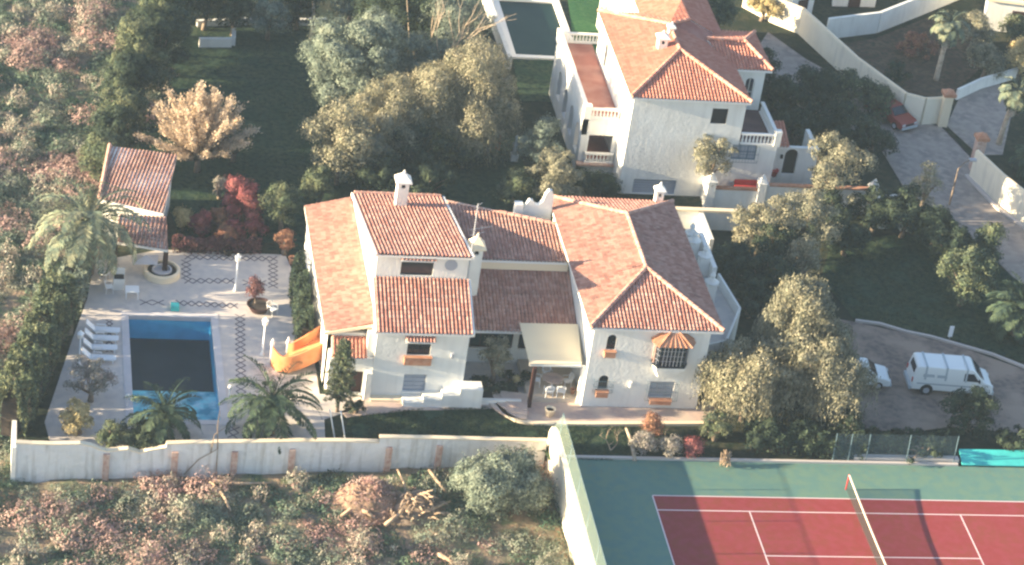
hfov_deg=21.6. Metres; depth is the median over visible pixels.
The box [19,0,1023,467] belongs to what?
garden ground
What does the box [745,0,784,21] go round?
shrub
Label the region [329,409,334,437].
pole
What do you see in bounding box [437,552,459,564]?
cut branch
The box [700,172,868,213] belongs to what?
terrace wall
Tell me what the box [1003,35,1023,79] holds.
tree
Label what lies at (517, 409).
terrace steps
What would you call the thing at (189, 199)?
lawn
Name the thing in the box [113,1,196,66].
conifer
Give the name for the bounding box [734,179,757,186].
bench
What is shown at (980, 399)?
shrub
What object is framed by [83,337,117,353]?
sun lounger
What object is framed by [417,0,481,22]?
tree
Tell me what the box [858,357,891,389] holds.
parked car
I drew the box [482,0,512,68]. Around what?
wall
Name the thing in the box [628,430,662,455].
shrub
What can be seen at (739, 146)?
window
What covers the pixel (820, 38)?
street wall
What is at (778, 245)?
tree
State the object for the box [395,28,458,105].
tree
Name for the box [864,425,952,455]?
hedge
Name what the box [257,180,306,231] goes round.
tree
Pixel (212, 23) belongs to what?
garden wall
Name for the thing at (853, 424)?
shrub
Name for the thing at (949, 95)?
gate pillar
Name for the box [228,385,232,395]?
bollard light
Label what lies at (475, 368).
courtyard
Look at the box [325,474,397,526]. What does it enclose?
shrub
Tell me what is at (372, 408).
front path
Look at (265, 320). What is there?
garden lamp
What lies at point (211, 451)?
dead vine
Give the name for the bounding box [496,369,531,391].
shrub
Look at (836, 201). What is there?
tree
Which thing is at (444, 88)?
willow tree
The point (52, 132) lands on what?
scrub
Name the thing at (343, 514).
cut branch
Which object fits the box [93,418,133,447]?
shrub
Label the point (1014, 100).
palm tree
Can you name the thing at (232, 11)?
tree
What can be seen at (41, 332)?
hedge
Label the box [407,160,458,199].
tree
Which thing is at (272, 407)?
palm tree
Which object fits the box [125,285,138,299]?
side table
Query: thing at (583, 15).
lawn
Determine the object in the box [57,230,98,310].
hedge
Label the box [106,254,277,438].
deck inlay
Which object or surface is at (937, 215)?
tree
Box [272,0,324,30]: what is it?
tree
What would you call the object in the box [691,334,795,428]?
tree
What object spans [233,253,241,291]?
garden lamp
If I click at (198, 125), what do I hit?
autumn tree
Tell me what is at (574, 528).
court wall
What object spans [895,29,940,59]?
shrub
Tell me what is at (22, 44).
scrub
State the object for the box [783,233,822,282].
tree
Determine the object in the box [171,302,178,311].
pool step
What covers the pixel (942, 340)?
driveway kerb
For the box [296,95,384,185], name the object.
willow tree
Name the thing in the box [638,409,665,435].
shrub
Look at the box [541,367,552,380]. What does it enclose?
garden chair
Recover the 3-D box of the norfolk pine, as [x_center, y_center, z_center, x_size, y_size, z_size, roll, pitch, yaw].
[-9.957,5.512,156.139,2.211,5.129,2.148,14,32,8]
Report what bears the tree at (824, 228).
on the garden ground at (747, 20)
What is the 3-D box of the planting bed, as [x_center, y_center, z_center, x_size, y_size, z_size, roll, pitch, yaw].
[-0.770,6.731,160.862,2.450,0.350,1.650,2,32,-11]
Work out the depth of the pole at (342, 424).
154.31 m
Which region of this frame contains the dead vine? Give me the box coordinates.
[184,410,226,475]
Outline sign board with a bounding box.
[948,326,954,338]
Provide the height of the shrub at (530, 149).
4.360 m
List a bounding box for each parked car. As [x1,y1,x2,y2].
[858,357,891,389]
[866,99,917,130]
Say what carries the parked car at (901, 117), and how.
on the road at (971, 208)
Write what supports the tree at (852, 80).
on the garden ground at (747, 20)
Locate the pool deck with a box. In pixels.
[45,250,360,448]
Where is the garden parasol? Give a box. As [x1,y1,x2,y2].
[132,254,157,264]
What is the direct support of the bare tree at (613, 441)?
on the lawn at (360, 430)
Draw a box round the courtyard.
[463,361,524,392]
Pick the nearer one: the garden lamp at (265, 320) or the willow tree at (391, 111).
the garden lamp at (265, 320)
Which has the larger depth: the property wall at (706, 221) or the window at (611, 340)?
the property wall at (706, 221)
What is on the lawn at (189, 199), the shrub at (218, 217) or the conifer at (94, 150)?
the shrub at (218, 217)
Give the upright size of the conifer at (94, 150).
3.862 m
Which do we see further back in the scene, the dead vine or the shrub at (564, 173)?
the shrub at (564, 173)
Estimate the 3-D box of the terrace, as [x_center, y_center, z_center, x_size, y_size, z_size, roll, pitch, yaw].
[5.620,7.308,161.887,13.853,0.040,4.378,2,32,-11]
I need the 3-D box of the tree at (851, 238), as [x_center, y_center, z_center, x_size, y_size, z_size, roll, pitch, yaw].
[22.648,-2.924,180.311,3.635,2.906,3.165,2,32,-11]
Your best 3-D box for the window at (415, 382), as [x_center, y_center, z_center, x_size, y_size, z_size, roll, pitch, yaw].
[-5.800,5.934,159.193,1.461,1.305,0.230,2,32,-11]
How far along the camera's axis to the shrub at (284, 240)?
170.69 m
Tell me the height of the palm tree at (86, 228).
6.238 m
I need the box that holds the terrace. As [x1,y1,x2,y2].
[524,391,716,420]
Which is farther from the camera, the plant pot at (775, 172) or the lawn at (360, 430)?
the plant pot at (775, 172)
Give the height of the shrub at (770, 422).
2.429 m
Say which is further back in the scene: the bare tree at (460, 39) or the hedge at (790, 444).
the bare tree at (460, 39)
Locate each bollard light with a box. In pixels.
[125,394,129,405]
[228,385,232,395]
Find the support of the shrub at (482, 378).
on the courtyard
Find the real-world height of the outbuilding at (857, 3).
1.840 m
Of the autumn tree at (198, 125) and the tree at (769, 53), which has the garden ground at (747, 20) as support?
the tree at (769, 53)
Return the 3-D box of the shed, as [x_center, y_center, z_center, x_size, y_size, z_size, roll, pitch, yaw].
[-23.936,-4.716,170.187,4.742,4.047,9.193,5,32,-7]
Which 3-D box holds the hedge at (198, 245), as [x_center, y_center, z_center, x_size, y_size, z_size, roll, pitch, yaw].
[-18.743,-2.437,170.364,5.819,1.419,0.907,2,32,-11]
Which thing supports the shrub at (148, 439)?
on the pool deck
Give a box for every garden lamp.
[77,330,83,365]
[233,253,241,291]
[260,317,268,355]
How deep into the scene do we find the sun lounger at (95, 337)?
160.18 m
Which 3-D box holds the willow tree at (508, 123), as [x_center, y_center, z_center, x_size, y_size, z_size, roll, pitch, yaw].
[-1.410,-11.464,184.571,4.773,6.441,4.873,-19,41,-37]
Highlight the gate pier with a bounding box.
[868,179,879,212]
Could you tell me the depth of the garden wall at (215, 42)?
194.22 m
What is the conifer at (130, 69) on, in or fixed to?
on the ground at (8, 536)
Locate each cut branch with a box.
[209,481,230,510]
[213,479,277,484]
[340,482,392,516]
[362,509,374,518]
[384,508,403,526]
[396,468,406,492]
[425,500,450,510]
[428,469,446,493]
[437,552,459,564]
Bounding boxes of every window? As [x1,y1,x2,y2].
[400,262,433,274]
[401,374,425,392]
[407,344,430,354]
[468,333,513,349]
[516,334,525,349]
[597,375,607,387]
[606,335,615,348]
[648,381,674,396]
[651,328,695,376]
[710,108,727,123]
[731,143,756,159]
[745,78,754,105]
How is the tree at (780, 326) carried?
on the garden ground at (747, 20)
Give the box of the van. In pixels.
[903,351,993,396]
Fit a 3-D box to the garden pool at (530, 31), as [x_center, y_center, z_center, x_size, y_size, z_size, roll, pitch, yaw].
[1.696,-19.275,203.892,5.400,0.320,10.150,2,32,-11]
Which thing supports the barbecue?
on the pool deck
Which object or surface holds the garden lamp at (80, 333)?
on the pool deck
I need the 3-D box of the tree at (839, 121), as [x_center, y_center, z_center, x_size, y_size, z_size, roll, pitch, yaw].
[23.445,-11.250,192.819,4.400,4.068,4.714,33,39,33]
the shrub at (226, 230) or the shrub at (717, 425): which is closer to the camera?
the shrub at (717, 425)
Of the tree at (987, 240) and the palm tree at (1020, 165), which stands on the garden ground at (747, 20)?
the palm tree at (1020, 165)
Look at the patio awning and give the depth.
160.67 m
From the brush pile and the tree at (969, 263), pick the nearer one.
the brush pile
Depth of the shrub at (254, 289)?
164.62 m
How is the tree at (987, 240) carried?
on the lawn at (871, 291)
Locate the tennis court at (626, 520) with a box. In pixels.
[567,459,1023,564]
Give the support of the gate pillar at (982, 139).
on the road at (971, 208)
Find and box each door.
[632,179,675,193]
[781,149,797,172]
[798,0,808,8]
[848,0,860,6]
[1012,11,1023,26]
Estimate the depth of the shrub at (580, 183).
182.02 m
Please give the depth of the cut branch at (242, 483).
151.24 m
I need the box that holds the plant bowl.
[247,297,271,314]
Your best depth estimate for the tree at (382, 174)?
177.36 m
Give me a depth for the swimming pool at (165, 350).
162.12 m
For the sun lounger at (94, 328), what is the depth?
160.95 m
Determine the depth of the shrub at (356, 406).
157.21 m
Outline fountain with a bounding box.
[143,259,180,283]
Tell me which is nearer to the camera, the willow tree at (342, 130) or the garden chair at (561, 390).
the garden chair at (561, 390)
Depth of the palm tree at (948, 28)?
203.10 m
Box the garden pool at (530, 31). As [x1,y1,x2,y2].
[492,0,571,59]
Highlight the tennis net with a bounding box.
[845,474,886,564]
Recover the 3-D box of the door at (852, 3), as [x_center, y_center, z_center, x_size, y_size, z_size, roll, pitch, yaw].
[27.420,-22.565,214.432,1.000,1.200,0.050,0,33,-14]
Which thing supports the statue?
on the lawn at (189, 199)
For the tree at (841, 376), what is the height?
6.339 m
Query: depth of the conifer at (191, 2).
193.59 m
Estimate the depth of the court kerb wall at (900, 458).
160.68 m
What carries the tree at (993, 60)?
on the garden ground at (747, 20)
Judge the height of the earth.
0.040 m
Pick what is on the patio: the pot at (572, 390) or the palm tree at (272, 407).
the pot at (572, 390)
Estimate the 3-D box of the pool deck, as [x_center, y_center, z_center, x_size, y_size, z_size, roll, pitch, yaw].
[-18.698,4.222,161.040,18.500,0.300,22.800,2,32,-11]
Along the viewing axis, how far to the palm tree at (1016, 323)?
173.26 m
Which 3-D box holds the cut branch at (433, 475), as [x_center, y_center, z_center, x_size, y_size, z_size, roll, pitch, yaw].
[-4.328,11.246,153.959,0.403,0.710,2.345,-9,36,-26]
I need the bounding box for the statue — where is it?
[510,135,518,161]
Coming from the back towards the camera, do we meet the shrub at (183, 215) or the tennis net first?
the shrub at (183, 215)
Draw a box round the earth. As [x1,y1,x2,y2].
[844,17,981,96]
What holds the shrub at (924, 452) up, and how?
on the garden ground at (747, 20)
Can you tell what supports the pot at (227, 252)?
on the pool deck
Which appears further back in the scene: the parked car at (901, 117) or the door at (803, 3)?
the door at (803, 3)
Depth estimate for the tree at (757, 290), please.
171.11 m
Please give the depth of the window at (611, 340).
159.26 m
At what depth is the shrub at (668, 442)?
157.55 m
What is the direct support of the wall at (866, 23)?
on the garden ground at (747, 20)
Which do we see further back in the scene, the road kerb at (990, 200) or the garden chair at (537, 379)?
the road kerb at (990, 200)
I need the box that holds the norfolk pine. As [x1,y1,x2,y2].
[322,338,358,412]
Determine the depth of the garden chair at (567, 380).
162.06 m
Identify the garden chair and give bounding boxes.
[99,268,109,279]
[104,279,112,291]
[267,299,277,314]
[535,373,540,387]
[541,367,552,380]
[543,385,554,397]
[556,385,565,398]
[561,372,573,387]
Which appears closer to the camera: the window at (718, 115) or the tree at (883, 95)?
the window at (718, 115)
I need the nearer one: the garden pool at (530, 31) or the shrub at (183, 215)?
the shrub at (183, 215)
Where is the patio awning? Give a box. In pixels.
[519,323,585,407]
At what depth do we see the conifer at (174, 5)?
190.21 m
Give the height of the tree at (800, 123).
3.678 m
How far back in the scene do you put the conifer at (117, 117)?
177.10 m
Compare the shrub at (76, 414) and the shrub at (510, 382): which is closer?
the shrub at (76, 414)
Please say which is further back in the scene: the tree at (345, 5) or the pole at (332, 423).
the tree at (345, 5)
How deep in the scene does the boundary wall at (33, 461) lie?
152.21 m
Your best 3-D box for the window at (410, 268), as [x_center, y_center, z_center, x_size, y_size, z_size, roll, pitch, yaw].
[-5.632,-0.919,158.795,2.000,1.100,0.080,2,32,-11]
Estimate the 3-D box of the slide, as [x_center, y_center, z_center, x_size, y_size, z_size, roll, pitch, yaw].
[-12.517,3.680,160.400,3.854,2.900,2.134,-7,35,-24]
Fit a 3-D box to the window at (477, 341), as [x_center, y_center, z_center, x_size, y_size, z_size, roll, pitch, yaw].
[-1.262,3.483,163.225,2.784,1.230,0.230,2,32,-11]
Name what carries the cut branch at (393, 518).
on the brush pile
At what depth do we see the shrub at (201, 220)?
171.55 m
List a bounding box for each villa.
[304,170,740,408]
[549,0,818,195]
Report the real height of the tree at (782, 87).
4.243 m
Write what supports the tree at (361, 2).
on the garden ground at (747, 20)
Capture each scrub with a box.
[0,0,552,564]
[0,0,554,564]
[0,0,565,564]
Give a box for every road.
[761,32,1023,282]
[947,84,1010,154]
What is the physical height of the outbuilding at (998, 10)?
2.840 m
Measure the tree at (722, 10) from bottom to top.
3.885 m
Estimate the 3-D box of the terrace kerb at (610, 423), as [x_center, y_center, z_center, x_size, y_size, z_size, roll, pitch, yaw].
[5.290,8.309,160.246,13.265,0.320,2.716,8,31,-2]
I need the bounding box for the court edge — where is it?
[566,455,957,465]
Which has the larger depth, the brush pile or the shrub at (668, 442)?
the shrub at (668, 442)
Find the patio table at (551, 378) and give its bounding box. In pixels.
[542,372,562,389]
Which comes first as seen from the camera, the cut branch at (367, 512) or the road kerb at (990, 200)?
the cut branch at (367, 512)
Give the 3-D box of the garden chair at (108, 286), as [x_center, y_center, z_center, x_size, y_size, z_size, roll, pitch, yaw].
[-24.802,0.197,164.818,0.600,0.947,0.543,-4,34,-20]
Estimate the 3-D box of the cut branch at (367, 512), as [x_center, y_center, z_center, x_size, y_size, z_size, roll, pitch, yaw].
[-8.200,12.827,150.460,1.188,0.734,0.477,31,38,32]
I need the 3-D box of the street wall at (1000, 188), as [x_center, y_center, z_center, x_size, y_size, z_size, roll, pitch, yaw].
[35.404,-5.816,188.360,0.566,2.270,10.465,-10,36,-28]
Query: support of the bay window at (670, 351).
in the villa at (423, 294)
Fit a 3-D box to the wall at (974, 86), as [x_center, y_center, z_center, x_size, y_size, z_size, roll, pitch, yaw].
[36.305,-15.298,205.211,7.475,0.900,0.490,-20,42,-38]
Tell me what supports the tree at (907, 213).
on the lawn at (871, 291)
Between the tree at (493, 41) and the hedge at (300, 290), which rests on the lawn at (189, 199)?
the tree at (493, 41)
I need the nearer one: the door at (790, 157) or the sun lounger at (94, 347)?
the sun lounger at (94, 347)
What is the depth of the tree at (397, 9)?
192.09 m
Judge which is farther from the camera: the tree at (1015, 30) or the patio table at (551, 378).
the tree at (1015, 30)
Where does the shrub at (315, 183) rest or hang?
on the lawn at (189, 199)
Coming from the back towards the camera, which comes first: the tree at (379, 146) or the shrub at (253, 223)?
the tree at (379, 146)
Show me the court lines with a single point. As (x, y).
(832, 512)
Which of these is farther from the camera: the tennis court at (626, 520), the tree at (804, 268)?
the tree at (804, 268)
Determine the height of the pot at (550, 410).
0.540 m
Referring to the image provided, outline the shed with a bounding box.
[98,143,176,270]
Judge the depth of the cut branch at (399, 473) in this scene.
153.31 m
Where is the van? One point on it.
(926, 373)
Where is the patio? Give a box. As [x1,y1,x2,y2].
[517,359,576,402]
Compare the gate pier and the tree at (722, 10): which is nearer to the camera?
the gate pier
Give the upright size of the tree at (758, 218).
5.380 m
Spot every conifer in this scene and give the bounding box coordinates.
[76,125,130,183]
[86,104,143,148]
[87,77,152,125]
[93,47,163,97]
[105,6,175,92]
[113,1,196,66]
[135,0,198,18]
[137,0,201,43]
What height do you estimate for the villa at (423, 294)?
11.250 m
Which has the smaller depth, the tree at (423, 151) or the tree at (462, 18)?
the tree at (423, 151)
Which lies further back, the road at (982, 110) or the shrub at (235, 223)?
the road at (982, 110)
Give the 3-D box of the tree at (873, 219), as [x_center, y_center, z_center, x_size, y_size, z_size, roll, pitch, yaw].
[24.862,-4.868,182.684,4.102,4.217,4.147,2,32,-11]
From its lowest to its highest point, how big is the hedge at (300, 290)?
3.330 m
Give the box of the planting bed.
[481,387,521,404]
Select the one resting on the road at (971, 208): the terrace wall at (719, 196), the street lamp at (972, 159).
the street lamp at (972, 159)
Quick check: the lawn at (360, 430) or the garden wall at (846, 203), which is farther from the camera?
the garden wall at (846, 203)
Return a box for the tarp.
[959,449,1023,466]
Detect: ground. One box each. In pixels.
[0,0,569,564]
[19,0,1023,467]
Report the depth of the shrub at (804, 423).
159.72 m
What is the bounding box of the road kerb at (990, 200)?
[965,174,1023,228]
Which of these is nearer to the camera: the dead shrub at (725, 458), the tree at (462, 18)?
the dead shrub at (725, 458)
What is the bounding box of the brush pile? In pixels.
[390,488,453,525]
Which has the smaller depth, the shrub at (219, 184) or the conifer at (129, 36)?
the shrub at (219, 184)
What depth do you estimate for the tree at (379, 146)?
178.74 m
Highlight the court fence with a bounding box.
[832,433,958,462]
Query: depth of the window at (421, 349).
158.06 m
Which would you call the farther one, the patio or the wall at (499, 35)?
the wall at (499, 35)
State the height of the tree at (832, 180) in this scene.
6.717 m
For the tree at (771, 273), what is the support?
on the garden ground at (747, 20)
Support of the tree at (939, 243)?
on the lawn at (871, 291)
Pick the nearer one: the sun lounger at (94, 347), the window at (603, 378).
the sun lounger at (94, 347)
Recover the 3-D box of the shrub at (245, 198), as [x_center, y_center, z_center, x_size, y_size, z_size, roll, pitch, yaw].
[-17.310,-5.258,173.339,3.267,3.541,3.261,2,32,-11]
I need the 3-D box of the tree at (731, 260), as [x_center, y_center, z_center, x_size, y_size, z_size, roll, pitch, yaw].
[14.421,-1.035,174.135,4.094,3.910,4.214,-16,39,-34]
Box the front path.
[342,398,491,417]
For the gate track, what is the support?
on the road at (971, 208)
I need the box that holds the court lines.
[652,495,1023,564]
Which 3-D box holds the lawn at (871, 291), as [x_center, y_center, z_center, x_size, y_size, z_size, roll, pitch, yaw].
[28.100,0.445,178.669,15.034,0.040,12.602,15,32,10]
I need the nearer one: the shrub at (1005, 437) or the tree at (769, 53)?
the shrub at (1005, 437)
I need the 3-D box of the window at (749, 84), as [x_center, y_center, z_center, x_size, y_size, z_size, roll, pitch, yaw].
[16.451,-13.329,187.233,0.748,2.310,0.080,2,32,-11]
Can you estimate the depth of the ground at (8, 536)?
151.22 m
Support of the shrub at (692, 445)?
on the garden ground at (747, 20)
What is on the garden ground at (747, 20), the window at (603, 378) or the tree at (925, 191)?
the tree at (925, 191)
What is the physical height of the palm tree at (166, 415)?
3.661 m
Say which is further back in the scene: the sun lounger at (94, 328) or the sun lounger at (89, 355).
the sun lounger at (94, 328)
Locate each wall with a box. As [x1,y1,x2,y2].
[10,420,546,482]
[196,17,327,26]
[198,28,235,47]
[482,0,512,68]
[545,413,606,564]
[675,206,752,251]
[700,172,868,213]
[742,0,941,124]
[827,0,956,37]
[841,194,899,207]
[853,454,958,462]
[955,67,1017,99]
[969,149,1023,223]
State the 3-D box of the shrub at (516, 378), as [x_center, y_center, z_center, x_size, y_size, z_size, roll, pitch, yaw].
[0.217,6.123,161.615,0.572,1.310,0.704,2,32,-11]
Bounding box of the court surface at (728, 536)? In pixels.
[653,496,1023,564]
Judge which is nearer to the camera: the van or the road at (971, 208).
the van
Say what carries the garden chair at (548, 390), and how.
on the patio
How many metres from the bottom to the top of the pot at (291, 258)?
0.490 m
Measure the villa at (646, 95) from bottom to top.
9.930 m
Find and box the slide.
[269,325,322,372]
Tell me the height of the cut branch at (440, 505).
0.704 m
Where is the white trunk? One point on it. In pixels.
(633, 452)
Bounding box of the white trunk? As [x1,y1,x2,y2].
[625,427,636,460]
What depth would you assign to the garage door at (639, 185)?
184.29 m
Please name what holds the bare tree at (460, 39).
on the lawn at (189, 199)
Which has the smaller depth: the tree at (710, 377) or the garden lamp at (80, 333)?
the garden lamp at (80, 333)
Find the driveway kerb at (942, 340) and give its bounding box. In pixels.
[855,319,1023,368]
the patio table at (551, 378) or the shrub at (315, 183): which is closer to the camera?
the patio table at (551, 378)
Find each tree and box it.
[28,168,149,276]
[120,377,202,445]
[133,80,260,172]
[191,0,221,30]
[213,0,256,35]
[218,355,322,454]
[244,0,292,40]
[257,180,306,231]
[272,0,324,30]
[296,5,416,106]
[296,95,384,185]
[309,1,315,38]
[326,0,359,27]
[340,119,396,182]
[345,68,433,171]
[349,0,416,19]
[355,0,450,55]
[355,150,408,191]
[385,119,457,174]
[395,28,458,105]
[403,32,512,172]
[407,0,514,57]
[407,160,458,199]
[415,0,496,64]
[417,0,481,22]
[458,70,524,166]
[459,37,512,72]
[477,334,513,383]
[601,429,621,449]
[691,133,738,186]
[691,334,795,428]
[699,352,734,406]
[707,0,743,29]
[711,238,769,292]
[727,193,802,256]
[728,277,777,319]
[735,248,801,298]
[748,272,857,417]
[750,220,803,264]
[758,73,815,118]
[763,45,783,82]
[773,98,830,146]
[773,186,845,253]
[775,329,880,432]
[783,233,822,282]
[789,61,842,118]
[807,129,878,204]
[807,188,861,233]
[816,99,874,149]
[823,216,872,257]
[831,66,875,114]
[846,180,898,234]
[848,118,899,158]
[857,78,895,122]
[876,183,931,238]
[884,59,912,84]
[907,160,946,214]
[910,204,960,245]
[926,223,973,266]
[928,9,970,80]
[933,244,1000,307]
[956,9,995,46]
[965,38,1008,80]
[969,220,1008,264]
[984,271,1023,345]
[996,76,1023,144]
[998,12,1023,43]
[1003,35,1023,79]
[1007,136,1023,181]
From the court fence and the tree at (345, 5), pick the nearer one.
the court fence
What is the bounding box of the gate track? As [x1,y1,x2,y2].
[943,127,970,156]
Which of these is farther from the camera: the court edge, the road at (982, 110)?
the road at (982, 110)
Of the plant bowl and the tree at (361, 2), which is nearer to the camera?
the plant bowl
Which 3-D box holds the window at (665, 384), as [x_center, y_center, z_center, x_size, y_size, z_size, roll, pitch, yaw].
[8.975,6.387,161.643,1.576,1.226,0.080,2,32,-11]
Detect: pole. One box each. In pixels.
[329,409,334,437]
[340,411,345,437]
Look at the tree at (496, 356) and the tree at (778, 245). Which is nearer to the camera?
the tree at (496, 356)
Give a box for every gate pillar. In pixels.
[936,88,956,127]
[968,132,989,170]
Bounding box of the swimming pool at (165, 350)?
[121,311,228,424]
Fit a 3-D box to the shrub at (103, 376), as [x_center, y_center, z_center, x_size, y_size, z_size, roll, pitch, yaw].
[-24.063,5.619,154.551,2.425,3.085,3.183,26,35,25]
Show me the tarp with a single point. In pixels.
(978, 457)
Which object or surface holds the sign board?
on the lawn at (871, 291)
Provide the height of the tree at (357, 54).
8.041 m
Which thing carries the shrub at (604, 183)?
on the garden ground at (747, 20)
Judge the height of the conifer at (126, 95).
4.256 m
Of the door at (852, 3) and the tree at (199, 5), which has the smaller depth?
the tree at (199, 5)
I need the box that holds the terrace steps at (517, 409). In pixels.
[489,391,527,419]
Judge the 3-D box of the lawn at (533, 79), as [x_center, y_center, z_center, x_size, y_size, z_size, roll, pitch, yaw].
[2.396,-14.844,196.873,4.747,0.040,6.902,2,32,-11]
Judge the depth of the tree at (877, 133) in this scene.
191.57 m
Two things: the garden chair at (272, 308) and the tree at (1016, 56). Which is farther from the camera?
the tree at (1016, 56)
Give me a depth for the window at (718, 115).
181.97 m
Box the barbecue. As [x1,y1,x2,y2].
[113,267,124,290]
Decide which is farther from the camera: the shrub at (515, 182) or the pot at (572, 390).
the shrub at (515, 182)
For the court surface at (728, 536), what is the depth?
153.91 m
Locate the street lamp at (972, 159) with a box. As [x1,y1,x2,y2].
[948,158,976,204]
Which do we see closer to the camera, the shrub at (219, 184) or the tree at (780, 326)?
the tree at (780, 326)
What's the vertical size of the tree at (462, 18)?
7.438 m
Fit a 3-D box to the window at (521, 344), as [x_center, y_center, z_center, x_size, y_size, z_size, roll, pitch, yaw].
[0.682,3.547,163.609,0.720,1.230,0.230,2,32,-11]
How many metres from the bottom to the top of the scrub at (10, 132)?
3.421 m
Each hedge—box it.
[0,263,80,437]
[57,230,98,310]
[171,234,261,254]
[287,249,314,340]
[742,417,866,460]
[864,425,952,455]
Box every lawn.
[133,26,537,250]
[345,409,631,459]
[513,60,553,101]
[568,0,599,52]
[821,235,1023,361]
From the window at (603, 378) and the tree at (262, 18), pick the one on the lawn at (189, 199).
the tree at (262, 18)
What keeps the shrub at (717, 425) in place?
on the garden ground at (747, 20)
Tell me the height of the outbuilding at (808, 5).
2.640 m
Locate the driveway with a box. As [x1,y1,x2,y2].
[832,319,1023,432]
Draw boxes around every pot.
[223,248,232,255]
[288,255,293,264]
[545,405,555,417]
[570,387,575,393]
[771,168,778,176]
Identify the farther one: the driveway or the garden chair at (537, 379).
the driveway
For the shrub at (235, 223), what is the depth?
171.50 m
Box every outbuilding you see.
[786,0,813,13]
[832,0,875,6]
[983,0,1023,31]
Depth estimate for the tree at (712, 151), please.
182.21 m
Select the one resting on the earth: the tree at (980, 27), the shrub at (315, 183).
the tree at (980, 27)
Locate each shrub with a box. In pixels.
[58,396,94,437]
[62,354,119,402]
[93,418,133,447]
[123,413,163,448]
[170,203,194,230]
[187,208,212,236]
[207,207,229,232]
[212,174,230,199]
[214,222,239,242]
[220,173,264,222]
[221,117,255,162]
[224,217,246,237]
[241,208,269,235]
[245,274,265,302]
[273,228,295,255]
[298,164,339,203]
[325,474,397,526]
[343,399,365,414]
[445,444,558,518]
[469,374,501,394]
[493,166,537,204]
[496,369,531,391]
[512,374,520,386]
[514,115,569,174]
[524,146,584,197]
[563,167,597,196]
[583,168,623,197]
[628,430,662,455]
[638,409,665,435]
[657,433,682,457]
[680,435,704,457]
[696,408,734,441]
[719,449,731,466]
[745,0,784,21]
[745,414,791,450]
[791,415,826,452]
[829,405,867,439]
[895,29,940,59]
[900,441,943,464]
[936,385,1002,440]
[995,424,1023,451]
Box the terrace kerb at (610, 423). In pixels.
[496,404,703,425]
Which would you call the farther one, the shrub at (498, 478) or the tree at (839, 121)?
the tree at (839, 121)
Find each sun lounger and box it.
[81,346,115,363]
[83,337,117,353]
[84,328,118,343]
[86,319,119,334]

